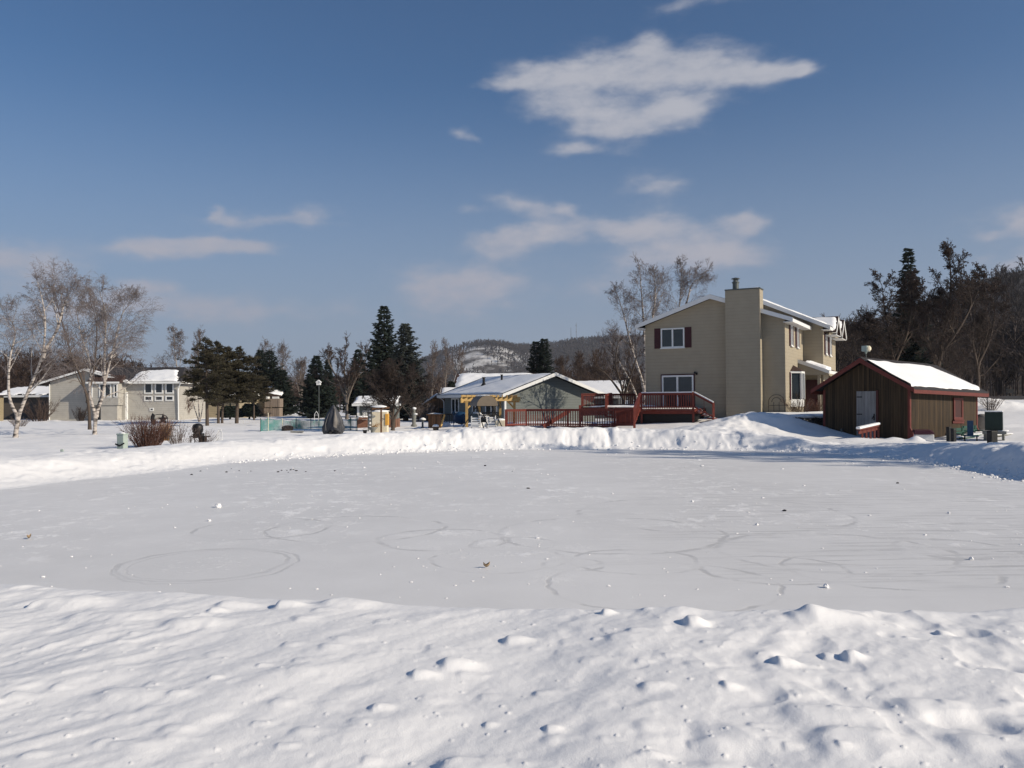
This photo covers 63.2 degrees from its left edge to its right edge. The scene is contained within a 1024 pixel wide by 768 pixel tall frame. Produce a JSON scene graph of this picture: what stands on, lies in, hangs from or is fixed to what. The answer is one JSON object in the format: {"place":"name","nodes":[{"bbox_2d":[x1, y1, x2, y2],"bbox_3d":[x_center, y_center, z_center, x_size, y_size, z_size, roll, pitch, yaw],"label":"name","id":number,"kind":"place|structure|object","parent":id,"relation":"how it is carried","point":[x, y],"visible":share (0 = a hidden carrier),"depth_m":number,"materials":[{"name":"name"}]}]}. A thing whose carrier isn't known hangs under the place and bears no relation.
{"place":"outdoors","nodes":[
{"label":"outdoors","id":0,"kind":"place"},
{"bbox_2d":[411,407,416,425],"bbox_3d":[-6.579,2.195,55.969,0.444,1.300,0.428,0,-1,-15],"label":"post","id":1,"kind":"object","parent":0,"point":[413,414],"visible":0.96,"depth_m":55.85,"materials":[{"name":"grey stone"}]},
{"bbox_2d":[299,343,643,404],"bbox_3d":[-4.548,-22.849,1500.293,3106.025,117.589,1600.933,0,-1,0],"label":"bluff","id":2,"kind":"structure","parent":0,"point":[479,358],"depth_m":1286.46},
{"bbox_2d":[297,334,643,404],"bbox_3d":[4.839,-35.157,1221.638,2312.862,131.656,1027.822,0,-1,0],"label":"bluff forest","id":3,"kind":"object","parent":2,"relation":"on","point":[592,343],"visible":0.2,"depth_m":1341.19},
{"bbox_2d":[0,397,1023,767],"bbox_3d":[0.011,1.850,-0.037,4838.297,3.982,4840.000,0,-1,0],"label":"ground","id":4,"kind":"structure","parent":0,"point":[120,679],"depth_m":4.99,"materials":[{"name":"snow"}]},
{"bbox_2d":[0,394,6,420],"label":"brick house","id":5,"kind":"structure","parent":4,"relation":"on","point":[2,407],"depth_m":85.24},
{"bbox_2d":[18,398,59,420],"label":"bare shrub","id":6,"kind":"object","parent":4,"relation":"on","point":[39,413],"visible":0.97,"depth_m":81.85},
{"bbox_2d":[0,255,103,437],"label":"birch tree","id":7,"kind":"object","parent":4,"relation":"on","point":[44,349],"visible":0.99,"depth_m":42.37,"materials":[{"name":"white plant"}]},
{"bbox_2d":[0,344,151,392],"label":"woodland behind houses","id":8,"kind":"object","parent":4,"relation":"on","point":[20,374],"visible":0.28,"depth_m":112.84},
{"bbox_2d":[72,407,87,420],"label":"bare shrub","id":9,"kind":"object","parent":4,"relation":"on","point":[81,416],"visible":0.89,"depth_m":81.78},
{"bbox_2d":[46,275,130,429],"bbox_3d":[-28.003,-2.023,54.687,4.030,10.499,4.497,-1,-1,31],"label":"bare tree","id":10,"kind":"object","parent":4,"relation":"on","point":[82,382],"visible":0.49,"depth_m":54.06,"materials":[{"name":"grey plant"}]},
{"bbox_2d":[0,367,204,420],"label":"split level house","id":11,"kind":"structure","parent":4,"relation":"on","point":[165,387],"depth_m":85.31,"materials":[{"name":"grey"}]},
{"bbox_2d":[144,384,152,393],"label":"window","id":12,"kind":"structure","parent":11,"relation":"in","point":[147,387],"depth_m":85.33,"materials":[{"name":"glass"}]},
{"bbox_2d":[155,384,162,393],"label":"window","id":13,"kind":"structure","parent":11,"relation":"in","point":[158,387],"depth_m":85.35,"materials":[{"name":"white paint"}]},
{"bbox_2d":[165,383,173,393],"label":"window","id":14,"kind":"structure","parent":11,"relation":"in","point":[169,387],"depth_m":85.31,"materials":[{"name":"white paint"}]},
{"bbox_2d":[54,271,164,434],"bbox_3d":[-22.045,-1.568,45.812,5.699,9.153,5.272,1,-1,-39],"label":"birch tree","id":15,"kind":"object","parent":4,"relation":"on","point":[106,318],"visible":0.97,"depth_m":45.37,"materials":[{"name":"grey plant"}]},
{"bbox_2d":[115,432,128,448],"bbox_3d":[-14.713,2.223,31.447,0.413,0.807,0.321,-1,-1,14],"label":"utility pedestal","id":16,"kind":"object","parent":4,"relation":"on","point":[122,440],"visible":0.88,"depth_m":31.35,"materials":[{"name":"green plastic"}]},
{"bbox_2d":[111,413,179,447],"bbox_3d":[-14.127,1.801,32.603,2.540,1.449,2.371,0,-1,0],"label":"red twig bush","id":17,"kind":"object","parent":4,"relation":"on","point":[149,436],"visible":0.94,"depth_m":32.27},
{"bbox_2d":[151,323,190,366],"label":"birch tree","id":18,"kind":"object","parent":4,"relation":"on","point":[177,335],"visible":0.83,"depth_m":92.12,"materials":[{"name":"grey plant"}]},
{"bbox_2d":[160,421,205,443],"bbox_3d":[-13.153,1.925,33.068,1.772,1.204,1.453,0,-1,-35],"label":"thin bush","id":19,"kind":"object","parent":4,"relation":"on","point":[179,439],"visible":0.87,"depth_m":32.93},
{"bbox_2d":[187,329,207,370],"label":"bare tree","id":20,"kind":"object","parent":4,"relation":"on","point":[199,331],"visible":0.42,"depth_m":104.67,"materials":[{"name":"grey plant"}]},
{"bbox_2d":[186,370,209,421],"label":"birch tree","id":21,"kind":"object","parent":4,"relation":"on","point":[199,419],"visible":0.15,"depth_m":73.94,"materials":[{"name":"plant"}]},
{"bbox_2d":[189,423,210,442],"bbox_3d":[-12.726,2.089,33.966,0.780,0.960,0.429,0,-1,0],"label":"barbecue grill","id":22,"kind":"object","parent":4,"relation":"on","point":[196,426],"visible":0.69,"depth_m":33.80,"materials":[{"name":"black metal"}]},
{"bbox_2d":[176,336,232,425],"bbox_3d":[-23.143,-0.142,63.096,3.974,7.006,4.140,0,-1,0],"label":"pine tree","id":23,"kind":"object","parent":4,"relation":"on","point":[213,362],"visible":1,"depth_m":62.67,"materials":[{"name":"green plant"}]},
{"bbox_2d":[191,427,218,441],"bbox_3d":[-12.353,2.119,33.452,1.238,0.867,1.297,0,-1,0],"label":"thin bush","id":24,"kind":"object","parent":4,"relation":"on","point":[210,438],"visible":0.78,"depth_m":33.49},
{"bbox_2d":[191,340,242,422],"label":"pine tree","id":25,"kind":"object","parent":4,"relation":"on","point":[219,346],"visible":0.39,"depth_m":67.82,"materials":[{"name":"green plant"}]},
{"bbox_2d":[196,346,254,422],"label":"pine tree","id":26,"kind":"object","parent":4,"relation":"on","point":[239,366],"visible":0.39,"depth_m":68.77,"materials":[{"name":"green plant"}]},
{"bbox_2d":[215,404,245,418],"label":"evergreen shrub","id":27,"kind":"object","parent":4,"relation":"on","point":[229,410],"visible":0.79,"depth_m":83.45,"materials":[{"name":"green plant"}]},
{"bbox_2d":[208,391,258,417],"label":"tan ranch house","id":28,"kind":"structure","parent":4,"relation":"on","point":[212,411],"depth_m":96.97,"materials":[{"name":"beige"}]},
{"bbox_2d":[215,346,266,422],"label":"pine tree","id":29,"kind":"object","parent":4,"relation":"on","point":[245,358],"visible":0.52,"depth_m":69.55,"materials":[{"name":"green plant"}]},
{"bbox_2d":[239,403,262,418],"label":"evergreen shrub","id":30,"kind":"object","parent":4,"relation":"on","point":[247,409],"visible":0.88,"depth_m":85.55,"materials":[{"name":"green plant"}]},
{"bbox_2d":[251,350,264,375],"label":"spruce tree","id":31,"kind":"object","parent":4,"relation":"on","point":[258,353],"visible":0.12,"depth_m":109.72,"materials":[{"name":"green plant"}]},
{"bbox_2d":[245,373,275,419],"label":"pine tree","id":32,"kind":"object","parent":4,"relation":"on","point":[262,391],"visible":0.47,"depth_m":77.83,"materials":[{"name":"green plant"}]},
{"bbox_2d":[256,386,283,416],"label":"shed","id":33,"kind":"structure","parent":4,"relation":"on","point":[265,408],"depth_m":102.77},
{"bbox_2d":[258,350,294,414],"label":"spruce tree","id":34,"kind":"object","parent":4,"relation":"on","point":[270,370],"visible":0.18,"depth_m":107.72,"materials":[{"name":"green plant"}]},
{"bbox_2d":[268,338,299,390],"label":"bare tree","id":35,"kind":"object","parent":4,"relation":"on","point":[282,349],"visible":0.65,"depth_m":123.91,"materials":[{"name":"grey plant"}]},
{"bbox_2d":[272,369,298,415],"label":"spruce tree","id":36,"kind":"object","parent":4,"relation":"on","point":[289,401],"visible":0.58,"depth_m":105.61,"materials":[{"name":"green plant"}]},
{"bbox_2d":[285,356,310,412],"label":"bare tree","id":37,"kind":"object","parent":4,"relation":"on","point":[301,365],"visible":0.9,"depth_m":117.97,"materials":[{"name":"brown plant"}]},
{"bbox_2d":[260,413,356,430],"bbox_3d":[-12.355,2.450,51.857,5.797,1.346,2.849,0,-1,0],"label":"snow fence","id":38,"kind":"object","parent":4,"relation":"on","point":[267,424],"visible":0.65,"depth_m":52.64,"materials":[{"name":"green paint"}]},
{"bbox_2d":[292,355,339,417],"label":"spruce tree","id":39,"kind":"object","parent":4,"relation":"on","point":[308,407],"visible":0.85,"depth_m":91.25,"materials":[{"name":"green plant"}]},
{"bbox_2d":[323,360,339,410],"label":"spruce tree","id":40,"kind":"object","parent":4,"relation":"on","point":[330,372],"visible":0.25,"depth_m":97.71,"materials":[{"name":"green plant"}]},
{"bbox_2d":[322,405,344,433],"bbox_3d":[-9.540,1.927,44.413,1.245,1.658,0.917,0,-1,0],"label":"covered bundle","id":41,"kind":"object","parent":4,"relation":"on","point":[333,422],"visible":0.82,"depth_m":44.20,"materials":[{"name":"fabric"}]},
{"bbox_2d":[235,368,447,411],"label":"woodland beyond lawn","id":42,"kind":"structure","parent":4,"relation":"on","point":[337,388],"depth_m":138.90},
{"bbox_2d":[311,333,372,418],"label":"bare tree","id":43,"kind":"object","parent":4,"relation":"on","point":[348,389],"visible":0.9,"depth_m":81.92,"materials":[{"name":"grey plant"}]},
{"bbox_2d":[340,349,367,416],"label":"spruce tree","id":44,"kind":"object","parent":4,"relation":"on","point":[356,354],"visible":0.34,"depth_m":93.03,"materials":[{"name":"green plant"}]},
{"bbox_2d":[351,306,398,414],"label":"spruce tree","id":45,"kind":"object","parent":4,"relation":"on","point":[380,350],"visible":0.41,"depth_m":77.63,"materials":[{"name":"green plant"}]},
{"bbox_2d":[352,396,401,427],"bbox_3d":[-8.992,2.024,56.582,3.204,2.500,3.910,0,-1,-3],"label":"garden hut","id":46,"kind":"object","parent":4,"relation":"on","point":[362,421],"visible":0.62,"depth_m":54.95,"materials":[{"name":"white"}]},
{"bbox_2d":[370,405,388,432],"bbox_3d":[-7.246,2.034,45.559,1.085,1.764,0.214,0,-1,0],"label":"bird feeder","id":47,"kind":"object","parent":4,"relation":"on","point":[380,407],"visible":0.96,"depth_m":45.53,"materials":[{"name":"white"}]},
{"bbox_2d":[372,410,388,432],"bbox_3d":[-7.285,2.215,46.252,1.032,1.574,0.713,0,-1,0],"label":"garden cabinet","id":48,"kind":"object","parent":4,"relation":"on","point":[385,418],"visible":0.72,"depth_m":45.97,"materials":[{"name":"white"}]},
{"bbox_2d":[360,356,435,430],"bbox_3d":[-7.005,0.630,50.158,4.433,4.792,4.001,0,-1,-21],"label":"crabapple tree","id":49,"kind":"object","parent":4,"relation":"on","point":[382,395],"visible":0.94,"depth_m":49.68,"materials":[{"name":"brown plant"}]},
{"bbox_2d":[383,323,431,420],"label":"spruce tree","id":50,"kind":"object","parent":4,"relation":"on","point":[408,353],"visible":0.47,"depth_m":73.63,"materials":[{"name":"green plant"}]},
{"bbox_2d":[403,401,439,421],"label":"bare shrub","id":51,"kind":"object","parent":4,"relation":"on","point":[419,411],"visible":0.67,"depth_m":69.91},
{"bbox_2d":[421,393,444,420],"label":"playhouse","id":52,"kind":"object","parent":4,"relation":"on","point":[436,401],"visible":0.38,"depth_m":73.96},
{"bbox_2d":[420,339,446,397],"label":"bare tree","id":53,"kind":"object","parent":4,"relation":"on","point":[434,361],"visible":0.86,"depth_m":111.97,"materials":[{"name":"brown plant"}]},
{"bbox_2d":[426,413,444,427],"bbox_3d":[-4.743,2.315,52.124,1.174,1.031,1.042,0,-1,0],"label":"wooden box","id":54,"kind":"object","parent":4,"relation":"on","point":[435,418],"visible":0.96,"depth_m":51.96,"materials":[{"name":"brown"}]},
{"bbox_2d":[433,337,455,392],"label":"bare tree","id":55,"kind":"object","parent":4,"relation":"on","point":[447,356],"visible":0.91,"depth_m":116.20,"materials":[{"name":"brown plant"}]},
{"bbox_2d":[449,348,466,379],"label":"bare tree","id":56,"kind":"object","parent":4,"relation":"on","point":[461,368],"visible":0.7,"depth_m":120.13,"materials":[{"name":"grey plant"}]},
{"bbox_2d":[454,411,464,424],"bbox_3d":[-3.492,2.318,56.936,1.027,0.922,0.797,0,-1,0],"label":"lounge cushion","id":57,"kind":"object","parent":4,"relation":"on","point":[459,417],"visible":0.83,"depth_m":56.69,"materials":[{"name":"blue fabric"}]},
{"bbox_2d":[462,395,501,427],"bbox_3d":[-1.469,1.632,48.151,2.558,2.024,1.853,-1,-1,16],"label":"canopy swing","id":58,"kind":"object","parent":4,"relation":"on","point":[483,400],"visible":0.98,"depth_m":47.68,"materials":[{"name":"grey fabric"}]},
{"bbox_2d":[460,395,519,426],"bbox_3d":[-1.280,1.837,53.273,3.615,2.247,7.412,0,-1,0],"label":"pergola","id":59,"kind":"object","parent":4,"relation":"on","point":[467,399],"visible":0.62,"depth_m":51.43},
{"bbox_2d":[486,416,496,427],"bbox_3d":[-1.161,2.277,47.386,0.560,0.950,0.545,0,-1,-10],"label":"garden chair","id":60,"kind":"object","parent":4,"relation":"on","point":[490,420],"visible":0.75,"depth_m":47.58,"materials":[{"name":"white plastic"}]},
{"bbox_2d":[454,373,536,386],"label":"snow roofed house","id":61,"kind":"structure","parent":4,"relation":"on","point":[462,379],"depth_m":99.75,"materials":[{"name":"white"}]},
{"bbox_2d":[437,372,604,421],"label":"ranch house","id":62,"kind":"structure","parent":4,"relation":"on","point":[555,390],"depth_m":64.29,"materials":[{"name":"grey"}]},
{"bbox_2d":[451,398,458,412],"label":"window","id":63,"kind":"structure","parent":62,"relation":"in","point":[454,401],"depth_m":69.81,"materials":[{"name":"glass"}]},
{"bbox_2d":[525,341,543,372],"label":"spruce tree","id":64,"kind":"object","parent":4,"relation":"on","point":[532,368],"visible":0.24,"depth_m":104.85,"materials":[{"name":"green plant"}]},
{"bbox_2d":[535,338,554,373],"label":"spruce tree","id":65,"kind":"object","parent":4,"relation":"on","point":[543,358],"visible":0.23,"depth_m":103.72,"materials":[{"name":"green plant"}]},
{"bbox_2d":[552,355,573,377],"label":"bare tree","id":66,"kind":"object","parent":4,"relation":"on","point":[563,369],"visible":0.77,"depth_m":99.74,"materials":[{"name":"brown plant"}]},
{"bbox_2d":[565,350,591,379],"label":"bare tree","id":67,"kind":"object","parent":4,"relation":"on","point":[578,362],"visible":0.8,"depth_m":95.68,"materials":[{"name":"brown plant"}]},
{"bbox_2d":[573,345,611,379],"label":"bare tree","id":68,"kind":"object","parent":4,"relation":"on","point":[590,373],"visible":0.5,"depth_m":89.65,"materials":[{"name":"brown plant"}]},
{"bbox_2d":[554,362,645,404],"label":"woodland behind blue house","id":69,"kind":"object","parent":4,"relation":"on","point":[638,387],"visible":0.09,"depth_m":131.28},
{"bbox_2d":[575,380,627,418],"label":"garage","id":70,"kind":"structure","parent":4,"relation":"on","point":[606,386],"depth_m":79.88,"materials":[{"name":"white"}]},
{"bbox_2d":[505,392,716,427],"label":"wooden deck","id":71,"kind":"structure","parent":4,"relation":"on","point":[638,411],"depth_m":45.85,"materials":[{"name":"wood"}]},
{"bbox_2d":[584,329,644,403],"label":"bare tree","id":72,"kind":"object","parent":4,"relation":"on","point":[615,371],"visible":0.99,"depth_m":61.55,"materials":[{"name":"brown plant"}]},
{"bbox_2d":[594,253,677,404],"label":"birch tree","id":73,"kind":"object","parent":4,"relation":"on","point":[654,300],"visible":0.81,"depth_m":66.01,"materials":[{"name":"grey plant"}]},
{"bbox_2d":[652,254,717,315],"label":"birch tree","id":74,"kind":"object","parent":4,"relation":"on","point":[683,284],"visible":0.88,"depth_m":70.07,"materials":[{"name":"grey plant"}]},
{"bbox_2d":[635,277,846,417],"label":"two storey house","id":75,"kind":"structure","parent":4,"relation":"on","point":[735,350],"depth_m":47.16,"materials":[{"name":"beige"}]},
{"bbox_2d":[660,328,684,348],"bbox_3d":[9.289,-2.642,48.226,1.480,1.190,0.100,-1,-1,28],"label":"window","id":76,"kind":"structure","parent":75,"relation":"in","point":[671,338],"depth_m":48.23,"materials":[{"name":"glass"}]},
{"bbox_2d":[661,374,694,406],"bbox_3d":[9.559,0.483,48.049,2.010,2.110,0.060,-1,-1,28],"label":"sliding door","id":77,"kind":"structure","parent":75,"relation":"in","point":[672,382],"depth_m":48.04,"materials":[{"name":"white paint"}]},
{"bbox_2d":[790,365,804,406],"bbox_3d":[16.242,0.100,47.191,0.577,2.360,1.860,-1,-1,28],"label":"bay window","id":78,"kind":"structure","parent":75,"relation":"in","point":[797,374],"depth_m":46.66,"materials":[{"name":"white paint"}]},
{"bbox_2d":[805,380,817,411],"bbox_3d":[18.102,0.822,50.065,0.850,2.150,0.047,-1,-1,28],"label":"front door","id":79,"kind":"structure","parent":75,"relation":"in","point":[810,384],"depth_m":50.10,"materials":[{"name":"metal"}]},
{"bbox_2d":[766,411,822,425],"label":"retaining wall","id":80,"kind":"structure","parent":4,"relation":"on","point":[814,417],"depth_m":42.25,"materials":[{"name":"stone"}]},
{"bbox_2d":[782,393,810,411],"bbox_3d":[15.487,1.122,45.364,1.686,1.458,1.657,-1,-1,23],"label":"bare shrub","id":81,"kind":"object","parent":4,"relation":"on","point":[796,409],"visible":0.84,"depth_m":45.09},
{"bbox_2d":[803,400,822,411],"bbox_3d":[17.136,1.253,47.430,1.693,0.949,1.575,0,-1,-25],"label":"bare shrub","id":82,"kind":"object","parent":4,"relation":"on","point":[813,407],"visible":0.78,"depth_m":47.36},
{"bbox_2d":[821,313,876,367],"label":"woodland behind tan house","id":83,"kind":"object","parent":4,"relation":"on","point":[848,334],"visible":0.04,"depth_m":105.61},
{"bbox_2d":[837,305,882,358],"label":"bare tree","id":84,"kind":"object","parent":4,"relation":"on","point":[854,332],"visible":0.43,"depth_m":73.95,"materials":[{"name":"brown plant"}]},
{"bbox_2d":[856,422,880,438],"bbox_3d":[15.900,2.237,37.150,1.538,1.028,0.220,0,-1,-33],"label":"entry handrail","id":85,"kind":"object","parent":4,"relation":"on","point":[869,428],"visible":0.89,"depth_m":37.15,"materials":[{"name":"red paint"}]},
{"bbox_2d":[852,268,936,360],"bbox_3d":[27.236,-3.051,59.152,5.934,10.450,4.624,0,-1,0],"label":"crabapple tree","id":86,"kind":"object","parent":4,"relation":"on","point":[874,334],"visible":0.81,"depth_m":58.95,"materials":[{"name":"brown plant"}]},
{"bbox_2d":[810,346,988,438],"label":"garden shed","id":87,"kind":"structure","parent":4,"relation":"on","point":[900,399],"depth_m":38.74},
{"bbox_2d":[856,390,878,436],"bbox_3d":[16.395,1.486,38.484,0.146,2.380,1.050,2,-3,-38],"label":"door","id":88,"kind":"structure","parent":87,"relation":"in","point":[867,402],"depth_m":38.52,"materials":[{"name":"wood"}]},
{"bbox_2d":[952,398,964,422],"bbox_3d":[21.344,1.275,39.818,1.170,1.220,0.100,2,-3,-38],"label":"window","id":89,"kind":"structure","parent":87,"relation":"in","point":[957,402],"depth_m":39.80,"materials":[{"name":"red paint"}]},
{"bbox_2d":[884,248,942,364],"bbox_3d":[30.552,-4.251,64.357,4.587,12.547,6.216,0,-1,0],"label":"spruce tree","id":90,"kind":"object","parent":4,"relation":"on","point":[908,355],"visible":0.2,"depth_m":63.67,"materials":[{"name":"green plant"}]},
{"bbox_2d":[835,328,995,389],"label":"thicket behind shed","id":91,"kind":"object","parent":4,"relation":"on","point":[849,356],"visible":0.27,"depth_m":72.67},
{"bbox_2d":[893,241,999,373],"bbox_3d":[28.411,-3.777,54.790,6.338,12.028,4.570,-1,-2,44],"label":"crabapple tree","id":92,"kind":"object","parent":4,"relation":"on","point":[963,295],"visible":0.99,"depth_m":54.66,"materials":[{"name":"brown plant"}]},
{"bbox_2d":[956,428,974,439],"bbox_3d":[20.385,2.434,37.842,1.587,0.856,0.581,1,-1,-38],"label":"park bench","id":93,"kind":"object","parent":4,"relation":"on","point":[961,432],"visible":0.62,"depth_m":38.06,"materials":[{"name":"green paint"}]},
{"bbox_2d":[963,421,978,440],"bbox_3d":[19.968,2.128,36.249,0.540,1.062,0.466,-1,-1,20],"label":"folding chair","id":94,"kind":"object","parent":4,"relation":"on","point":[970,432],"visible":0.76,"depth_m":36.40,"materials":[{"name":"blue paint"}]},
{"bbox_2d":[962,425,982,435],"bbox_3d":[21.633,2.383,39.009,1.584,0.856,0.580,1,-1,-38],"label":"park bench","id":95,"kind":"object","parent":4,"relation":"on","point":[974,430],"visible":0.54,"depth_m":38.95,"materials":[{"name":"green paint"}]},
{"bbox_2d":[978,414,984,429],"bbox_3d":[23.695,1.949,41.966,0.680,0.880,0.680,0,-1,0],"label":"rounded bin","id":96,"kind":"object","parent":4,"relation":"on","point":[981,421],"visible":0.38,"depth_m":41.73,"materials":[{"name":"grey plastic"}]},
{"bbox_2d":[948,274,1016,387],"bbox_3d":[35.159,-3.463,62.047,4.758,10.227,5.191,0,-1,0],"label":"crabapple tree","id":97,"kind":"object","parent":4,"relation":"on","point":[988,328],"visible":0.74,"depth_m":61.94,"materials":[{"name":"brown plant"}]},
{"bbox_2d":[986,430,997,442],"bbox_3d":[18.713,2.226,32.459,0.304,0.830,0.254,0,-1,-15],"label":"bollard","id":98,"kind":"object","parent":4,"relation":"on","point":[992,435],"visible":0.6,"depth_m":32.37,"materials":[{"name":"concrete"}]},
{"bbox_2d":[978,392,1005,409],"bbox_3d":[33.286,1.188,58.075,2.039,1.335,2.209,-1,-1,22],"label":"bare shrub","id":99,"kind":"object","parent":4,"relation":"on","point":[992,403],"visible":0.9,"depth_m":57.76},
{"bbox_2d":[982,411,1008,440],"bbox_3d":[21.235,1.990,36.557,0.996,1.632,1.100,-1,-1,32],"label":"equipment cabinet","id":100,"kind":"object","parent":4,"relation":"on","point":[993,420],"visible":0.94,"depth_m":36.27,"materials":[{"name":"green metal"}]},
{"bbox_2d":[0,449,1023,611],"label":"ice","id":101,"kind":"structure","parent":0,"point":[284,530],"depth_m":12.09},
{"bbox_2d":[22,453,1021,598],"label":"snow crumbs","id":102,"kind":"object","parent":101,"relation":"on","point":[218,505],"visible":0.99,"depth_m":12.55,"materials":[{"name":"white"}]},
{"bbox_2d":[222,435,1023,481],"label":"snow clods","id":103,"kind":"object","parent":101,"relation":"on","point":[1002,475],"visible":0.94,"depth_m":27.10,"materials":[{"name":"white"}]},
{"bbox_2d":[0,0,1023,378],"label":"sky","id":104,"kind":"structure","parent":0,"point":[295,171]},
{"bbox_2d":[912,429,933,440],"bbox_3d":[17.777,2.242,36.006,0.802,0.540,0.600,-1,-1,16],"label":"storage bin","id":105,"kind":"object","parent":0,"point":[927,434],"visible":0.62,"depth_m":35.77,"materials":[{"name":"red plastic"}]},
{"bbox_2d":[876,271,1023,395],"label":"hill","id":106,"kind":"structure","parent":0,"point":[1019,381],"depth_m":249.01,"materials":[{"name":"brown plant"}]},
{"bbox_2d":[835,256,1023,396],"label":"hillside forest","id":107,"kind":"object","parent":106,"relation":"on","point":[1011,332],"visible":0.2,"depth_m":106.99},
{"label":"road","id":108,"kind":"structure","parent":0,"visible":0},
{"bbox_2d":[981,396,1023,399],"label":"road kerb","id":109,"kind":"structure","parent":108,"relation":"on","point":[1015,398],"depth_m":75.80,"materials":[{"name":"concrete"}]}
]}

